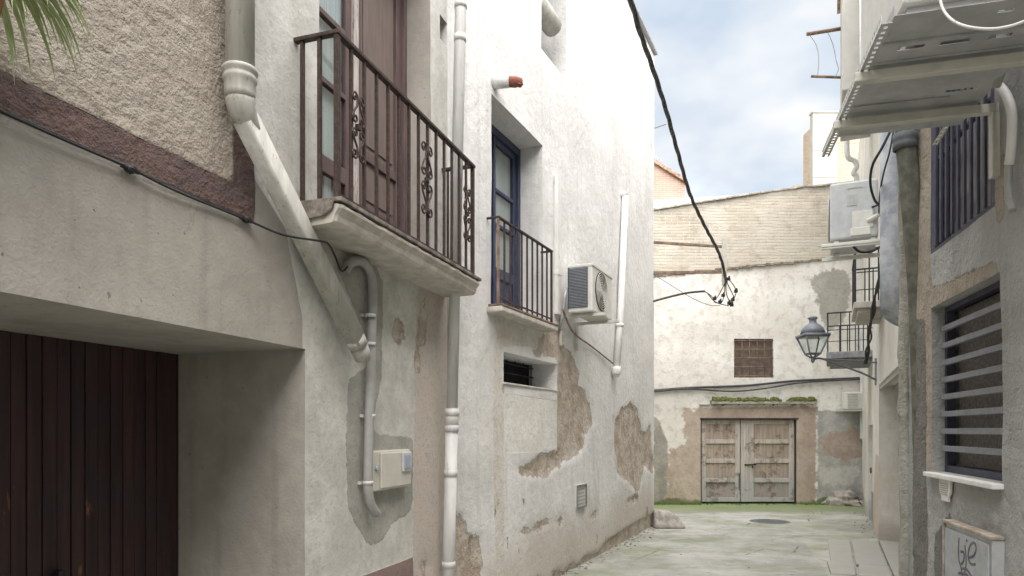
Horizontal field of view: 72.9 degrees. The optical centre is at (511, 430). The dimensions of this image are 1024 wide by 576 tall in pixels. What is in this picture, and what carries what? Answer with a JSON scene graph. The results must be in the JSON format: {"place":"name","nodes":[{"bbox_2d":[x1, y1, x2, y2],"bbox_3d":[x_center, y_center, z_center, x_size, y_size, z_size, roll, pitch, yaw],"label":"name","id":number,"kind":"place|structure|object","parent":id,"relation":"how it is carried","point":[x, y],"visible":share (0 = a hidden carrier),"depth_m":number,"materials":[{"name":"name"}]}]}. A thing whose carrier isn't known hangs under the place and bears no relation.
{"place":"outdoors","nodes":[
{"label":"outdoors","id":0,"kind":"place"},
{"bbox_2d":[654,156,684,199],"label":"pink brick house","id":1,"kind":"structure","parent":0,"point":[669,183],"depth_m":26.00,"materials":[{"name":"brick"}]},
{"bbox_2d":[560,502,892,575],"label":"ground","id":2,"kind":"structure","parent":0,"point":[721,539],"depth_m":11.81,"materials":[{"name":"concrete"}]},
{"bbox_2d":[0,0,481,575],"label":"old house","id":3,"kind":"structure","parent":2,"relation":"on","point":[182,384],"depth_m":4.16,"materials":[{"name":"paint"}]},
{"bbox_2d":[0,0,103,88],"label":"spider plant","id":4,"kind":"object","parent":3,"relation":"attached to","point":[48,10],"visible":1,"depth_m":2.46,"materials":[{"name":"green plant"}]},
{"bbox_2d":[0,330,177,575],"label":"garage door","id":5,"kind":"structure","parent":3,"relation":"in","point":[89,431],"depth_m":3.97,"materials":[{"name":"brown wood"}]},
{"bbox_2d":[0,108,347,271],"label":"wall cable","id":6,"kind":"object","parent":3,"relation":"attached to","point":[130,168],"depth_m":3.10,"materials":[{"name":"black rubber"}]},
{"bbox_2d":[221,0,369,362],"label":"diagonal downpipe","id":7,"kind":"object","parent":3,"relation":"attached to","point":[240,73],"visible":1,"depth_m":3.77,"materials":[{"name":"white plastic"}]},
{"bbox_2d":[319,0,358,203],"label":"balcony door leaf","id":8,"kind":"structure","parent":3,"relation":"in","point":[343,15],"depth_m":5.24,"materials":[{"name":"brown wood"}]},
{"bbox_2d":[339,256,380,517],"bbox_3d":[-1.063,-0.296,4.846,0.091,1.850,0.485,0,0,18],"label":"meter conduit","id":9,"kind":"object","parent":3,"relation":"attached to","point":[365,264],"visible":0.98,"depth_m":4.93,"materials":[{"name":"grey plastic"}]},
{"bbox_2d":[359,0,400,226],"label":"balcony door leaf","id":10,"kind":"structure","parent":3,"relation":"in","point":[379,20],"depth_m":5.78,"materials":[{"name":"brown wood"}]},
{"bbox_2d":[373,449,411,491],"bbox_3d":[-0.927,0.294,5.289,0.108,0.296,0.596,0,0,18],"label":"meter box","id":11,"kind":"object","parent":3,"relation":"attached to","point":[392,469],"visible":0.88,"depth_m":5.23,"materials":[{"name":"beige plastic"}]},
{"bbox_2d":[380,451,411,488],"bbox_3d":[-0.880,0.294,5.318,0.038,0.266,0.481,0,0,18],"label":"door","id":12,"kind":"structure","parent":11,"relation":"in","point":[395,467],"depth_m":5.29,"materials":[{"name":"beige plastic"}]},
{"bbox_2d":[442,0,466,575],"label":"corner drainpipe","id":13,"kind":"object","parent":3,"relation":"attached to","point":[450,466],"visible":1,"depth_m":6.17,"materials":[{"name":"white plastic"}]},
{"bbox_2d":[440,0,657,575],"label":"white house","id":14,"kind":"structure","parent":2,"relation":"on","point":[547,422],"depth_m":8.79,"materials":[{"name":"paint"}]},
{"bbox_2d":[491,135,491,303],"bbox_3d":[-0.386,-2.357,7.707,0.060,2.095,0.651,0,0,25],"label":"balcony door leaf","id":15,"kind":"structure","parent":14,"relation":"in","point":[491,135],"depth_m":7.96,"materials":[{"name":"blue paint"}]},
{"bbox_2d":[495,138,515,307],"bbox_3d":[-0.113,-2.357,8.299,0.060,2.095,0.641,0,0,25],"label":"balcony door leaf","id":16,"kind":"structure","parent":14,"relation":"in","point":[505,160],"depth_m":8.41,"materials":[{"name":"blue paint"}]},
{"bbox_2d":[491,75,522,88],"bbox_3d":[-0.052,-3.646,7.237,0.340,0.138,0.140,0,0,5],"label":"spout pipe","id":17,"kind":"object","parent":14,"relation":"attached to","point":[502,81],"visible":0.98,"depth_m":7.20,"materials":[{"name":"plastic"}]},
{"bbox_2d":[503,360,558,391],"bbox_3d":[0.068,-0.682,8.304,0.425,0.355,1.639,0,0,25],"label":"small window","id":18,"kind":"structure","parent":14,"relation":"in","point":[516,374],"depth_m":8.66,"materials":[{"name":"metal"}]},
{"bbox_2d":[541,0,561,36],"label":"pipe","id":19,"kind":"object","parent":14,"relation":"in","point":[551,24],"depth_m":8.81,"materials":[{"name":"metal"}]},
{"bbox_2d":[554,174,561,314],"bbox_3d":[0.588,-2.380,8.889,0.060,1.778,0.130,0,0,25],"label":"cable duct","id":20,"kind":"object","parent":14,"relation":"attached to","point":[557,245],"visible":1,"depth_m":8.84,"materials":[{"name":"white plastic"}]},
{"bbox_2d":[575,483,586,508],"bbox_3d":[0.968,0.915,9.747,0.050,0.330,0.410,0,0,25],"label":"vent grille","id":21,"kind":"object","parent":14,"relation":"attached to","point":[580,495],"visible":1,"depth_m":9.71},
{"bbox_2d":[562,309,613,363],"bbox_3d":[1.056,-1.264,9.721,0.148,0.394,3.022,0,0,20],"label":"drain tube","id":22,"kind":"object","parent":14,"relation":"attached to","point":[573,332],"visible":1,"depth_m":9.55,"materials":[{"name":"grey plastic"}]},
{"bbox_2d":[559,263,618,350],"bbox_3d":[1.033,-1.613,9.182,0.617,1.006,0.915,0,0,25],"label":"air conditioner","id":23,"kind":"object","parent":14,"relation":"attached to","point":[589,289],"visible":0.99,"depth_m":8.86,"materials":[{"name":"metal"}]},
{"bbox_2d":[612,191,627,377],"bbox_3d":[1.778,-2.449,11.420,0.156,3.191,0.696,0,0,23],"label":"wall pipe","id":24,"kind":"object","parent":14,"relation":"attached to","point":[616,369],"depth_m":11.44,"materials":[{"name":"white plastic"}]},
{"bbox_2d":[653,290,704,301],"bbox_3d":[3.281,-2.671,13.829,1.162,0.285,0.043,0,0,-3],"label":"service wire","id":25,"kind":"object","parent":14,"relation":"attached to","point":[679,294],"visible":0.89,"depth_m":13.82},
{"bbox_2d":[653,274,719,305],"bbox_3d":[3.471,-2.823,13.836,1.388,0.648,0.020,0,0,-3],"label":"thin wire","id":26,"kind":"object","parent":14,"relation":"attached to","point":[686,294],"visible":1,"depth_m":13.83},
{"bbox_2d":[654,239,726,285],"bbox_3d":[3.545,-3.389,13.973,1.536,0.944,0.107,0,0,0],"label":"cable bracket","id":27,"kind":"object","parent":14,"relation":"attached to","point":[723,246],"visible":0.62,"depth_m":13.97,"materials":[{"name":"metal"}]},
{"bbox_2d":[627,0,727,282],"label":"twisted cable","id":28,"kind":"object","parent":27,"relation":"attached to","point":[631,3],"visible":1,"depth_m":9.11,"materials":[{"name":"black rubber"}]},
{"bbox_2d":[705,276,737,306],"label":"cable tails","id":29,"kind":"object","parent":28,"relation":"hanging from","point":[729,302],"visible":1,"depth_m":13.83,"materials":[{"name":"black rubber"}]},
{"bbox_2d":[652,509,684,527],"bbox_3d":[3.078,1.737,13.739,0.613,0.327,0.529,0,0,0],"label":"corner stone","id":30,"kind":"object","parent":2,"relation":"on","point":[661,518],"visible":0.94,"depth_m":13.55,"materials":[{"name":"grey stone"}]},
{"bbox_2d":[564,510,889,575],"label":"grit","id":31,"kind":"object","parent":2,"relation":"on","point":[586,567],"visible":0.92,"depth_m":11.16,"materials":[{"name":"gravel"}]},
{"bbox_2d":[654,501,825,504],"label":"weeds","id":32,"kind":"object","parent":2,"relation":"on","point":[690,503],"visible":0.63,"depth_m":17.86,"materials":[{"name":"green plant"}]},
{"bbox_2d":[653,181,862,503],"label":"end building","id":33,"kind":"structure","parent":2,"relation":"on","point":[798,443],"depth_m":18.00,"materials":[{"name":"paint"}]},
{"bbox_2d":[702,420,739,501],"bbox_3d":[5.444,0.783,18.117,1.024,2.135,0.064,0,0,0],"label":"barn door leaf","id":34,"kind":"structure","parent":33,"relation":"in","point":[720,438],"depth_m":18.14,"materials":[{"name":"brown wood"}]},
{"bbox_2d":[734,339,772,377],"bbox_3d":[6.272,-1.890,18.059,1.025,1.011,0.141,0,0,0],"label":"blind window","id":35,"kind":"structure","parent":33,"relation":"in","point":[753,358],"depth_m":18.10,"materials":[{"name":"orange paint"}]},
{"bbox_2d":[654,377,859,390],"bbox_3d":[6.036,-1.170,17.950,5.986,0.457,0.055,0,0,0],"label":"wall cable","id":36,"kind":"object","parent":33,"relation":"attached to","point":[758,384],"depth_m":17.92,"materials":[{"name":"black rubber"}]},
{"bbox_2d":[654,378,859,391],"bbox_3d":[6.036,-1.142,17.910,5.985,0.442,0.041,0,0,0],"label":"wall cable","id":37,"kind":"object","parent":33,"relation":"attached to","point":[756,389],"depth_m":17.89,"materials":[{"name":"black rubber"}]},
{"bbox_2d":[740,420,793,501],"bbox_3d":[6.668,0.783,18.098,1.392,2.135,0.103,0,0,0],"label":"barn door leaf","id":38,"kind":"structure","parent":33,"relation":"in","point":[766,446],"depth_m":18.12,"materials":[{"name":"brown wood"}]},
{"bbox_2d":[860,325,862,439],"bbox_3d":[9.108,-1.274,17.900,0.277,3.212,0.195,0,0,0],"label":"end wall drainpipe","id":39,"kind":"object","parent":33,"relation":"attached to","point":[861,422],"visible":0.2,"depth_m":17.85,"materials":[{"name":"grey metal"}]},
{"bbox_2d":[749,519,789,523],"bbox_3d":[5.406,1.894,14.550,0.810,0.010,0.810,0,0,0],"label":"manhole cover","id":40,"kind":"object","parent":2,"relation":"on","point":[770,521],"visible":1,"depth_m":14.46,"materials":[{"name":"metal"}]},
{"bbox_2d":[820,490,862,506],"bbox_3d":[8.615,1.903,17.783,1.288,0.783,0.774,0,0,29],"label":"rubble heap","id":41,"kind":"object","parent":2,"relation":"on","point":[844,498],"visible":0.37,"depth_m":17.63,"materials":[{"name":"stone"}]},
{"bbox_2d":[826,0,899,541],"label":"white house","id":42,"kind":"structure","parent":2,"relation":"on","point":[880,474],"depth_m":12.14,"materials":[{"name":"paint"}]},
{"bbox_2d":[806,27,840,78],"bbox_3d":[6.240,-7.432,13.600,0.920,1.058,0.072,0,0,0],"label":"clothes line","id":43,"kind":"object","parent":42,"relation":"attached to","point":[823,31],"visible":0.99,"depth_m":13.58,"materials":[{"name":"orange paint"}]},
{"bbox_2d":[795,316,876,384],"bbox_3d":[5.693,-1.361,11.819,1.919,1.098,0.526,0,0,-18],"label":"street lamp","id":44,"kind":"object","parent":42,"relation":"attached to","point":[813,329],"visible":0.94,"depth_m":11.55,"materials":[{"name":"grey metal"}]},
{"bbox_2d":[836,392,862,411],"bbox_3d":[8.768,-0.749,17.815,0.750,0.490,0.330,0,0,0],"label":"air conditioner","id":45,"kind":"object","parent":42,"relation":"attached to","point":[851,401],"visible":0.89,"depth_m":17.70,"materials":[{"name":"metal"}]},
{"bbox_2d":[821,178,879,261],"bbox_3d":[4.599,-2.785,9.203,0.893,0.840,1.007,0,0,25],"label":"air conditioner","id":46,"kind":"object","parent":42,"relation":"attached to","point":[853,215],"visible":0.89,"depth_m":8.89,"materials":[{"name":"metal"}]},
{"bbox_2d":[852,246,879,253],"bbox_3d":[4.500,-2.300,8.667,0.175,0.160,0.529,0,0,-10],"label":"drooping cable","id":47,"kind":"object","parent":46,"relation":"hanging from","point":[863,252],"visible":0.96,"depth_m":8.86,"materials":[{"name":"black rubber"}]},
{"bbox_2d":[844,140,858,180],"bbox_3d":[7.360,-5.630,15.000,0.339,1.848,0.110,0,0,0],"label":"zigzag pipe","id":48,"kind":"object","parent":42,"relation":"attached to","point":[855,162],"visible":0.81,"depth_m":14.96,"materials":[{"name":"white plastic"}]},
{"bbox_2d":[859,0,860,67],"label":"white pipe","id":49,"kind":"object","parent":42,"relation":"attached to","point":[859,32],"visible":0.12,"depth_m":11.85,"materials":[{"name":"white plastic"}]},
{"bbox_2d":[863,264,879,363],"bbox_3d":[5.415,-1.643,10.401,0.088,0.945,3.975,0,0,24],"label":"cable bundle","id":50,"kind":"object","parent":42,"relation":"attached to","point":[872,315],"visible":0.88,"depth_m":10.59,"materials":[{"name":"black rubber"}]},
{"bbox_2d":[870,425,873,523],"bbox_3d":[7.328,0.890,14.011,0.090,2.020,1.745,0,0,25],"label":"narrow door","id":51,"kind":"structure","parent":42,"relation":"in","point":[871,469],"depth_m":14.61,"materials":[{"name":"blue paint"}]},
{"bbox_2d":[869,132,890,204],"bbox_3d":[3.819,-2.734,7.260,0.195,0.573,0.794,0,0,20],"label":"hanging cable","id":52,"kind":"object","parent":42,"relation":"attached to","point":[872,166],"visible":0.89,"depth_m":7.01,"materials":[{"name":"black rubber"}]},
{"bbox_2d":[880,131,898,325],"bbox_3d":[4.033,-2.842,7.262,0.438,3.530,0.238,0,0,-39],"label":"flue pipe","id":53,"kind":"object","parent":42,"relation":"attached to","point":[889,270],"visible":0.45,"depth_m":7.12,"materials":[{"name":"metal"}]},
{"bbox_2d":[878,132,893,213],"bbox_3d":[3.865,-2.686,7.223,0.076,0.617,0.822,0,0,18],"label":"hanging cable","id":54,"kind":"object","parent":53,"relation":"attached to","point":[884,172],"visible":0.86,"depth_m":6.99,"materials":[{"name":"black rubber"}]},
{"bbox_2d":[827,539,898,575],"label":"stone apron","id":55,"kind":"object","parent":2,"relation":"on","point":[869,558],"visible":0.87,"depth_m":10.13,"materials":[{"name":"grey stone"}]},
{"bbox_2d":[897,186,908,575],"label":"plaster pier","id":56,"kind":"structure","parent":2,"relation":"on","point":[903,396],"depth_m":5.81,"materials":[{"name":"grey paint"}]},
{"bbox_2d":[908,9,1023,575],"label":"grey stucco house","id":57,"kind":"structure","parent":2,"relation":"on","point":[969,435],"depth_m":4.66,"materials":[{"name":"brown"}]},
{"bbox_2d":[892,129,919,460],"bbox_3d":[3.263,-0.347,5.606,0.441,4.497,0.182,0,0,-25],"label":"mossy drainpipe","id":58,"kind":"object","parent":57,"relation":"attached to","point":[904,145],"visible":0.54,"depth_m":5.53,"materials":[{"name":"metal"}]},
{"bbox_2d":[822,0,1023,178],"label":"air conditioner","id":59,"kind":"object","parent":57,"relation":"attached to","point":[919,58],"visible":0.99,"depth_m":3.66,"materials":[{"name":"metal"}]},
{"bbox_2d":[939,0,1023,30],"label":"white cable","id":60,"kind":"object","parent":59,"relation":"hanging from","point":[949,17],"visible":1,"depth_m":3.01,"materials":[{"name":"white plastic"}]},
{"bbox_2d":[939,479,952,501],"bbox_3d":[3.061,0.421,4.895,0.021,0.150,0.228,0,0,15],"label":"vent tile","id":61,"kind":"object","parent":57,"relation":"attached to","point":[945,488],"visible":0.94,"depth_m":4.87,"materials":[{"name":"white stone"}]},
{"bbox_2d":[923,281,1003,489],"bbox_3d":[3.098,-0.292,4.607,0.300,1.266,1.296,0,0,15],"label":"barred window","id":62,"kind":"structure","parent":57,"relation":"in","point":[980,394],"depth_m":4.72,"materials":[{"name":"grey metal"}]},
{"bbox_2d":[931,35,995,253],"bbox_3d":[3.056,-2.000,4.637,0.152,1.350,1.174,0,0,15],"label":"barred window","id":63,"kind":"structure","parent":57,"relation":"in","point":[969,190],"depth_m":4.69,"materials":[{"name":"metal"}]},
{"bbox_2d":[942,519,1004,575],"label":"utility box","id":64,"kind":"object","parent":57,"relation":"attached to","point":[969,550],"visible":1,"depth_m":4.32,"materials":[{"name":"concrete"}]},
{"bbox_2d":[945,528,989,575],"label":"door","id":65,"kind":"structure","parent":64,"relation":"in","point":[965,555],"depth_m":4.39,"materials":[{"name":"grey metal"}]},
{"bbox_2d":[994,82,1017,164],"bbox_3d":[2.758,-1.777,3.924,0.044,0.654,0.382,0,0,15],"label":"wall conduit","id":66,"kind":"object","parent":57,"relation":"attached to","point":[1005,93],"depth_m":3.76,"materials":[{"name":"white plastic"}]},
{"bbox_2d":[1004,165,1016,212],"bbox_3d":[2.720,-1.325,3.785,0.040,0.281,0.098,0,0,15],"label":"conduit tail","id":67,"kind":"object","parent":57,"relation":"attached to","point":[1008,191],"visible":1,"depth_m":3.79},
{"bbox_2d":[634,0,839,197],"label":"sky","id":68,"kind":"structure","parent":0,"point":[740,92],"materials":[{"name":"blue"}]},
{"bbox_2d":[803,111,859,184],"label":"building","id":69,"kind":"structure","parent":0,"point":[835,166],"depth_m":22.88,"materials":[{"name":"white paint"}]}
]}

